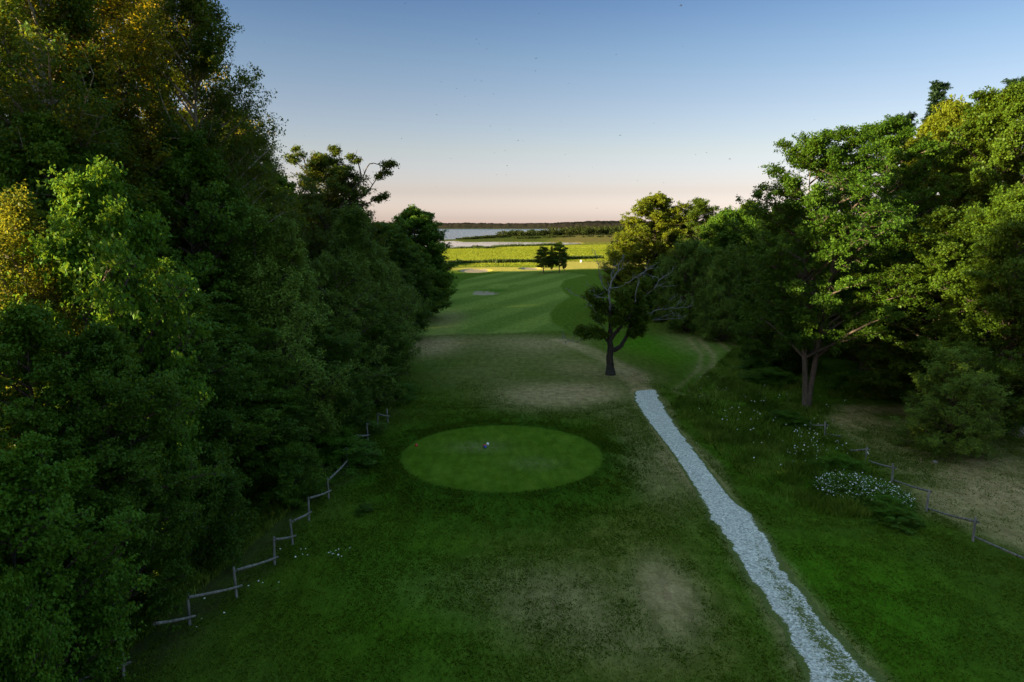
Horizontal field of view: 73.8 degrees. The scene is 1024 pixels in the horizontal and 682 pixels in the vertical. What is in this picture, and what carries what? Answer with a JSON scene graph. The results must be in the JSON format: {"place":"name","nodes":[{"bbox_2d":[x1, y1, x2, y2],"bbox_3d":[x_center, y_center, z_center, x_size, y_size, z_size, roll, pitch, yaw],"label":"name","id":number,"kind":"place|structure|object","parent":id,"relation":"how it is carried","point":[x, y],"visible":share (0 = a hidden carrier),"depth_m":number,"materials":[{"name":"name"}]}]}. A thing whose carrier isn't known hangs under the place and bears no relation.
{"place":"outdoors","nodes":[
{"label":"outdoors","id":0,"kind":"place"},
{"bbox_2d":[415,229,592,238],"bbox_3d":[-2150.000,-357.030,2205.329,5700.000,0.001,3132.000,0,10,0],"label":"lake","id":1,"kind":"structure","parent":0,"point":[455,233],"depth_m":1514.25,"materials":[{"name":"blue liquid"}]},
{"bbox_2d":[426,241,581,247],"bbox_3d":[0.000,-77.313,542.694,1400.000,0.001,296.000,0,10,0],"label":"inlet","id":2,"kind":"object","parent":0,"point":[455,244],"visible":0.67,"depth_m":551.63,"materials":[{"name":"blue liquid"}]},
{"bbox_2d":[3,228,1023,681],"bbox_3d":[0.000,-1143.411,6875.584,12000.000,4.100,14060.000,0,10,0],"label":"ground","id":3,"kind":"structure","parent":0,"point":[493,322],"depth_m":28.45,"materials":[{"name":"green plant"}]},
{"bbox_2d":[0,179,84,448],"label":"birch tree","id":4,"kind":"object","parent":3,"relation":"on","point":[17,212],"visible":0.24,"depth_m":23.45,"materials":[{"name":"green plant"}]},
{"bbox_2d":[0,562,85,681],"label":"bush","id":5,"kind":"object","parent":3,"relation":"on","point":[17,598],"visible":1,"depth_m":15.85,"materials":[{"name":"green plant"}]},
{"bbox_2d":[0,465,131,671],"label":"linden bush","id":6,"kind":"object","parent":3,"relation":"on","point":[76,506],"visible":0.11,"depth_m":18.93,"materials":[{"name":"green plant"}]},
{"bbox_2d":[0,2,145,183],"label":"broadleaf tree","id":7,"kind":"object","parent":3,"relation":"on","point":[12,96],"depth_m":41.76,"materials":[{"name":"green plant"}]},
{"bbox_2d":[0,430,155,681],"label":"hazel bush","id":8,"kind":"object","parent":3,"relation":"on","point":[48,568],"visible":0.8,"depth_m":17.53,"materials":[{"name":"green plant"}]},
{"bbox_2d":[0,0,176,332],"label":"aspen tree","id":9,"kind":"object","parent":3,"relation":"on","point":[73,16],"visible":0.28,"depth_m":31.10,"materials":[{"name":"green plant"}]},
{"bbox_2d":[0,298,182,606],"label":"linden tree","id":10,"kind":"object","parent":3,"relation":"on","point":[27,333],"visible":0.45,"depth_m":19.58,"materials":[{"name":"green plant"}]},
{"bbox_2d":[0,108,184,445],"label":"linden tree","id":11,"kind":"object","parent":3,"relation":"on","point":[51,147],"visible":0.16,"depth_m":29.30,"materials":[{"name":"green plant"}]},
{"bbox_2d":[0,0,199,322],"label":"aspen tree","id":12,"kind":"object","parent":3,"relation":"on","point":[115,9],"visible":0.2,"depth_m":34.64,"materials":[{"name":"green plant"}]},
{"bbox_2d":[0,154,217,558],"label":"linden tree","id":13,"kind":"object","parent":3,"relation":"on","point":[81,218],"visible":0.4,"depth_m":23.68,"materials":[{"name":"green plant"}]},
{"bbox_2d":[0,319,239,632],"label":"linden tree","id":14,"kind":"object","parent":3,"relation":"on","point":[104,343],"visible":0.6,"depth_m":20.86,"materials":[{"name":"green plant"}]},
{"bbox_2d":[95,526,151,606],"bbox_3d":[-13.668,7.617,22.606,2.850,3.826,4.522,0,10,3],"label":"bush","id":15,"kind":"object","parent":3,"relation":"on","point":[135,579],"visible":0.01,"depth_m":23.33,"materials":[{"name":"green plant"}]},
{"bbox_2d":[116,373,218,578],"bbox_3d":[-13.166,5.099,25.317,4.621,7.924,5.323,5,11,30],"label":"hazel bush","id":16,"kind":"object","parent":3,"relation":"on","point":[173,464],"visible":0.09,"depth_m":24.74,"materials":[{"name":"green plant"}]},
{"bbox_2d":[81,0,275,288],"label":"aspen tree","id":17,"kind":"object","parent":3,"relation":"on","point":[183,108],"visible":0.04,"depth_m":43.74,"materials":[{"name":"green plant"}]},
{"bbox_2d":[81,256,280,507],"bbox_3d":[-14.693,2.459,28.757,9.458,12.004,7.426,8,12,39],"label":"linden tree","id":18,"kind":"object","parent":3,"relation":"on","point":[209,344],"visible":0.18,"depth_m":28.19,"materials":[{"name":"green plant"}]},
{"bbox_2d":[124,127,273,425],"bbox_3d":[-17.380,-2.371,38.156,9.489,18.558,12.085,-8,12,-39],"label":"linden tree","id":19,"kind":"object","parent":3,"relation":"on","point":[207,178],"visible":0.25,"depth_m":36.00,"materials":[{"name":"green plant"}]},
{"bbox_2d":[109,0,303,313],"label":"aspen tree","id":20,"kind":"object","parent":3,"relation":"on","point":[203,58],"visible":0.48,"depth_m":38.44,"materials":[{"name":"green plant"}]},
{"bbox_2d":[173,435,259,572],"bbox_3d":[-12.178,6.240,27.017,3.461,5.160,5.491,-8,12,-39],"label":"bush","id":21,"kind":"object","parent":3,"relation":"on","point":[218,496],"visible":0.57,"depth_m":26.38,"materials":[{"name":"green plant"}]},
{"bbox_2d":[149,108,308,284],"bbox_3d":[-26.008,-7.650,57.052,20.475,23.093,15.522,4,10,21],"label":"broadleaf tree","id":22,"kind":"object","parent":3,"relation":"on","point":[301,223],"depth_m":56.58,"materials":[{"name":"green plant"}]},
{"bbox_2d":[154,302,310,500],"bbox_3d":[-12.943,2.950,32.345,7.020,9.761,8.976,4,10,21],"label":"linden tree","id":23,"kind":"object","parent":3,"relation":"on","point":[223,313],"visible":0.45,"depth_m":31.58,"materials":[{"name":"green plant"}]},
{"bbox_2d":[75,409,389,681],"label":"fence","id":24,"kind":"object","parent":3,"relation":"on","point":[190,616],"visible":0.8,"depth_m":24.91,"materials":[{"name":"grey wood"}]},
{"bbox_2d":[218,372,319,494],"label":"linden tree","id":25,"kind":"object","parent":3,"relation":"on","point":[282,423],"visible":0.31,"depth_m":32.64,"materials":[{"name":"green plant"}]},
{"bbox_2d":[219,107,319,335],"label":"aspen tree","id":26,"kind":"object","parent":3,"relation":"on","point":[268,194],"visible":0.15,"depth_m":49.53,"materials":[{"name":"green plant"}]},
{"bbox_2d":[215,203,358,470],"bbox_3d":[-13.064,-0.271,37.564,8.785,14.544,10.520,-1,10,-8],"label":"tree","id":27,"kind":"object","parent":3,"relation":"on","point":[266,245],"visible":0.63,"depth_m":36.14,"materials":[{"name":"green plant"}]},
{"bbox_2d":[246,435,340,512],"bbox_3d":[-10.371,6.156,32.244,4.845,3.411,3.054,-9,13,-44],"label":"bush","id":28,"kind":"object","parent":3,"relation":"on","point":[285,484],"visible":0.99,"depth_m":31.59,"materials":[{"name":"green plant"}]},
{"bbox_2d":[266,171,324,305],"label":"broadleaf tree","id":29,"kind":"object","parent":3,"relation":"on","point":[284,182],"visible":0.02,"depth_m":71.68,"materials":[{"name":"green plant"}]},
{"bbox_2d":[298,471,346,487],"bbox_3d":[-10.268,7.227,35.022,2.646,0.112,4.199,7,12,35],"label":"bush","id":30,"kind":"object","parent":3,"relation":"on","point":[332,480],"visible":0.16,"depth_m":35.22,"materials":[{"name":"green plant"}]},
{"bbox_2d":[259,313,397,435],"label":"tree","id":31,"kind":"object","parent":3,"relation":"on","point":[330,341],"visible":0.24,"depth_m":39.33,"materials":[{"name":"green plant"}]},
{"bbox_2d":[272,245,411,412],"bbox_3d":[-12.452,-0.526,47.039,7.784,12.068,11.839,9,13,43],"label":"willow tree","id":32,"kind":"object","parent":3,"relation":"on","point":[340,303],"visible":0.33,"depth_m":46.24,"materials":[{"name":"green plant"}]},
{"bbox_2d":[301,424,384,477],"bbox_3d":[-9.798,5.790,38.043,6.243,2.028,4.135,5,11,27],"label":"bush","id":33,"kind":"object","parent":3,"relation":"on","point":[332,446],"visible":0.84,"depth_m":37.18,"materials":[{"name":"green plant"}]},
{"bbox_2d":[281,144,407,316],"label":"oak tree","id":34,"kind":"object","parent":3,"relation":"on","point":[334,179],"visible":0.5,"depth_m":64.66,"materials":[{"name":"green plant"}]},
{"bbox_2d":[327,388,388,431],"bbox_3d":[-10.298,4.455,43.262,5.814,3.024,3.664,8,12,40],"label":"bush","id":35,"kind":"object","parent":3,"relation":"on","point":[363,409],"visible":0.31,"depth_m":42.68,"materials":[{"name":"green plant"}]},
{"bbox_2d":[353,502,373,515],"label":"weed","id":36,"kind":"object","parent":3,"relation":"on","point":[366,508],"visible":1,"depth_m":31.30,"materials":[{"name":"green plant"}]},
{"bbox_2d":[316,201,431,382],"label":"willow tree","id":37,"kind":"object","parent":3,"relation":"on","point":[351,231],"visible":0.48,"depth_m":53.02,"materials":[{"name":"green plant"}]},
{"bbox_2d":[330,300,418,403],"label":"linden tree","id":38,"kind":"object","parent":3,"relation":"on","point":[392,344],"visible":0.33,"depth_m":49.30,"materials":[{"name":"green plant"}]},
{"bbox_2d":[375,380,422,404],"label":"bush","id":39,"kind":"object","parent":3,"relation":"on","point":[411,388],"visible":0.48,"depth_m":51.34,"materials":[{"name":"green plant"}]},
{"bbox_2d":[372,262,426,375],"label":"willow tree","id":40,"kind":"object","parent":3,"relation":"on","point":[409,293],"visible":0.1,"depth_m":59.22,"materials":[{"name":"green plant"}]},
{"bbox_2d":[367,220,444,331],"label":"linden tree","id":41,"kind":"object","parent":3,"relation":"on","point":[404,255],"visible":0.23,"depth_m":76.85,"materials":[{"name":"green plant"}]},
{"bbox_2d":[386,203,461,318],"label":"linden tree","id":42,"kind":"object","parent":3,"relation":"on","point":[411,220],"visible":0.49,"depth_m":94.47,"materials":[{"name":"green plant"}]},
{"bbox_2d":[435,252,451,300],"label":"linden tree","id":43,"kind":"object","parent":3,"relation":"on","point":[448,299],"visible":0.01,"depth_m":118.17,"materials":[{"name":"green plant"}]},
{"bbox_2d":[85,344,915,675],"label":"meadow grass","id":44,"kind":"structure","parent":3,"relation":"on","point":[721,432],"depth_m":40.81,"materials":[{"name":"green plant"}]},
{"bbox_2d":[446,243,603,264],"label":"reeds","id":45,"kind":"object","parent":3,"relation":"on","point":[518,260],"visible":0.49,"depth_m":278.73,"materials":[{"name":"green plant"}]},
{"bbox_2d":[532,246,554,272],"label":"fairway tree","id":46,"kind":"object","parent":3,"relation":"on","point":[543,252],"visible":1,"depth_m":184.12,"materials":[{"name":"green plant"}]},
{"bbox_2d":[442,244,652,266],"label":"marsh grass","id":47,"kind":"structure","parent":3,"relation":"on","point":[497,252],"depth_m":336.13,"materials":[{"name":"plant"}]},
{"bbox_2d":[196,376,900,626],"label":"wildflowers","id":48,"kind":"object","parent":3,"relation":"on","point":[696,442],"visible":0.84,"depth_m":39.97,"materials":[{"name":"white plant"}]},
{"bbox_2d":[549,245,553,269],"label":"fairway tree","id":49,"kind":"object","parent":3,"relation":"on","point":[551,247],"visible":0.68,"depth_m":186.44,"materials":[{"name":"green plant"}]},
{"bbox_2d":[550,241,569,272],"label":"fairway tree","id":50,"kind":"object","parent":3,"relation":"on","point":[559,258],"visible":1,"depth_m":184.78,"materials":[{"name":"green plant"}]},
{"bbox_2d":[455,224,699,246],"bbox_3d":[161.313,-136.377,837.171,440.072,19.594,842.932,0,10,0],"label":"peninsula wood","id":51,"kind":"object","parent":3,"relation":"on","point":[587,231],"visible":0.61,"depth_m":973.08,"materials":[{"name":"green plant"}]},
{"bbox_2d":[607,267,627,300],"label":"young tree","id":52,"kind":"object","parent":3,"relation":"on","point":[617,277],"visible":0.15,"depth_m":104.00,"materials":[{"name":"green plant"}]},
{"bbox_2d":[596,231,642,287],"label":"maple tree","id":53,"kind":"object","parent":3,"relation":"on","point":[608,271],"visible":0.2,"depth_m":110.42,"materials":[{"name":"green plant"}]},
{"bbox_2d":[559,249,692,375],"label":"half dead oak","id":54,"kind":"object","parent":3,"relation":"on","point":[628,312],"visible":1,"depth_m":59.14,"materials":[{"name":"green plant"}]},
{"bbox_2d":[603,191,695,307],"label":"maple tree","id":55,"kind":"object","parent":3,"relation":"on","point":[662,218],"visible":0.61,"depth_m":94.56,"materials":[{"name":"green plant"}]},
{"bbox_2d":[437,221,867,227],"bbox_3d":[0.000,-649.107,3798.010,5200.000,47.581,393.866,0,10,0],"label":"shore wood","id":56,"kind":"object","parent":3,"relation":"on","point":[528,225],"visible":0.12,"depth_m":3606.59,"materials":[{"name":"green plant"}]},
{"bbox_2d":[638,254,691,320],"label":"linden tree","id":57,"kind":"object","parent":3,"relation":"on","point":[650,299],"visible":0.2,"depth_m":92.92,"materials":[{"name":"green plant"}]},
{"bbox_2d":[647,236,720,338],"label":"willow tree","id":58,"kind":"object","parent":3,"relation":"on","point":[692,264],"visible":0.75,"depth_m":83.04,"materials":[{"name":"green plant"}]},
{"bbox_2d":[643,196,732,285],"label":"oak tree","id":59,"kind":"object","parent":3,"relation":"on","point":[697,210],"visible":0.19,"depth_m":93.49,"materials":[{"name":"green plant"}]},
{"bbox_2d":[690,242,746,343],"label":"willow tree","id":60,"kind":"object","parent":3,"relation":"on","point":[711,327],"visible":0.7,"depth_m":76.40,"materials":[{"name":"green plant"}]},
{"bbox_2d":[682,205,759,321],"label":"linden tree","id":61,"kind":"object","parent":3,"relation":"on","point":[725,236],"visible":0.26,"depth_m":87.13,"materials":[{"name":"green plant"}]},
{"bbox_2d":[725,284,769,339],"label":"linden tree","id":62,"kind":"object","parent":3,"relation":"on","point":[737,313],"visible":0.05,"depth_m":72.47,"materials":[{"name":"green plant"}]},
{"bbox_2d":[730,354,772,370],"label":"bush","id":63,"kind":"object","parent":3,"relation":"on","point":[755,362],"visible":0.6,"depth_m":62.02,"materials":[{"name":"green plant"}]},
{"bbox_2d":[738,200,768,232],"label":"maple tree","id":64,"kind":"object","parent":3,"relation":"on","point":[745,204],"visible":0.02,"depth_m":104.90,"materials":[{"name":"green plant"}]},
{"bbox_2d":[734,365,808,389],"bbox_3d":[21.497,2.934,56.463,5.914,1.563,3.918,3,10,17],"label":"bush","id":65,"kind":"object","parent":3,"relation":"on","point":[771,377],"visible":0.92,"depth_m":55.94,"materials":[{"name":"green plant"}]},
{"bbox_2d":[723,206,829,372],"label":"linden tree","id":66,"kind":"object","parent":3,"relation":"on","point":[771,350],"visible":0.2,"depth_m":61.19,"materials":[{"name":"green plant"}]},
{"bbox_2d":[760,408,815,430],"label":"bush","id":67,"kind":"object","parent":3,"relation":"on","point":[791,416],"visible":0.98,"depth_m":45.01,"materials":[{"name":"green plant"}]},
{"bbox_2d":[722,124,929,410],"bbox_3d":[20.813,-4.643,47.541,10.236,19.986,13.953,-9,13,-42],"label":"alder tree","id":68,"kind":"object","parent":3,"relation":"on","point":[810,319],"visible":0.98,"depth_m":45.83,"materials":[{"name":"green plant"}]},
{"bbox_2d":[807,452,873,474],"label":"bush","id":69,"kind":"object","parent":3,"relation":"on","point":[841,461],"visible":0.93,"depth_m":36.30,"materials":[{"name":"green plant"}]},
{"bbox_2d":[807,231,919,373],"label":"alder tree","id":70,"kind":"object","parent":3,"relation":"on","point":[845,354],"visible":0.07,"depth_m":56.07,"materials":[{"name":"green plant"}]},
{"bbox_2d":[809,469,920,509],"bbox_3d":[16.969,7.182,33.165,3.632,1.534,5.164,-7,12,-34],"label":"flowering bush","id":71,"kind":"object","parent":3,"relation":"on","point":[878,487],"visible":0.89,"depth_m":32.96,"materials":[{"name":"green plant"}]},
{"bbox_2d":[791,114,964,373],"bbox_3d":[28.707,-6.551,53.501,10.379,21.706,12.161,-7,12,-37],"label":"alder tree","id":72,"kind":"object","parent":3,"relation":"on","point":[892,131],"visible":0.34,"depth_m":51.09,"materials":[{"name":"green plant"}]},
{"bbox_2d":[865,491,910,525],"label":"bush","id":73,"kind":"object","parent":3,"relation":"on","point":[887,502],"visible":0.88,"depth_m":30.68,"materials":[{"name":"green plant"}]},
{"bbox_2d":[886,111,918,206],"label":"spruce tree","id":74,"kind":"object","parent":3,"relation":"on","point":[909,116],"visible":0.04,"depth_m":70.58,"materials":[{"name":"green plant"}]},
{"bbox_2d":[883,506,926,534],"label":"bush","id":75,"kind":"object","parent":3,"relation":"on","point":[912,518],"visible":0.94,"depth_m":29.82,"materials":[{"name":"green plant"}]},
{"bbox_2d":[809,421,1023,558],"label":"fence","id":76,"kind":"object","parent":3,"relation":"on","point":[929,491],"visible":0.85,"depth_m":31.55,"materials":[{"name":"grey wood"}]},
{"bbox_2d":[828,205,1023,403],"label":"maple tree","id":77,"kind":"object","parent":3,"relation":"on","point":[897,369],"visible":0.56,"depth_m":45.25,"materials":[{"name":"green plant"}]},
{"bbox_2d":[914,80,952,203],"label":"spruce tree","id":78,"kind":"object","parent":3,"relation":"on","point":[936,95],"visible":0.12,"depth_m":68.99,"materials":[{"name":"green plant"}]},
{"bbox_2d":[875,94,1023,279],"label":"maple tree","id":79,"kind":"object","parent":3,"relation":"on","point":[938,122],"visible":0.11,"depth_m":55.00,"materials":[{"name":"green plant"}]},
{"bbox_2d":[889,339,1013,462],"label":"tree","id":80,"kind":"object","parent":3,"relation":"on","point":[951,366],"visible":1,"depth_m":38.09,"materials":[{"name":"green plant"}]},
{"bbox_2d":[894,292,1013,369],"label":"linden tree","id":81,"kind":"object","parent":3,"relation":"on","point":[931,337],"depth_m":51.53,"materials":[{"name":"green plant"}]},
{"bbox_2d":[907,80,1023,321],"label":"maple tree","id":82,"kind":"object","parent":3,"relation":"on","point":[995,114],"visible":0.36,"depth_m":50.63,"materials":[{"name":"green plant"}]},
{"bbox_2d":[909,183,1023,438],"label":"maple tree","id":83,"kind":"object","parent":3,"relation":"on","point":[1002,234],"visible":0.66,"depth_m":40.87,"materials":[{"name":"green plant"}]},
{"bbox_2d":[972,346,1023,440],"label":"bush","id":84,"kind":"object","parent":3,"relation":"on","point":[1019,423],"visible":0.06,"depth_m":42.39,"materials":[{"name":"green plant"}]},
{"bbox_2d":[989,76,1023,194],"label":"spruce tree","id":85,"kind":"object","parent":3,"relation":"on","point":[1007,81],"visible":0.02,"depth_m":64.96,"materials":[{"name":"green plant"}]},
{"bbox_2d":[1009,427,1023,437],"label":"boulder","id":86,"kind":"object","parent":3,"relation":"on","point":[1018,434],"visible":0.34,"depth_m":42.57,"materials":[{"name":"stone"}]},
{"bbox_2d":[6,0,1023,223],"label":"sky","id":87,"kind":"structure","parent":0,"point":[727,80],"materials":[{"name":"blue"}]},
{"bbox_2d":[632,390,886,681],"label":"path","id":88,"kind":"structure","parent":0,"point":[819,649],"depth_m":25.91,"materials":[{"name":"grey gravel"}]}
]}

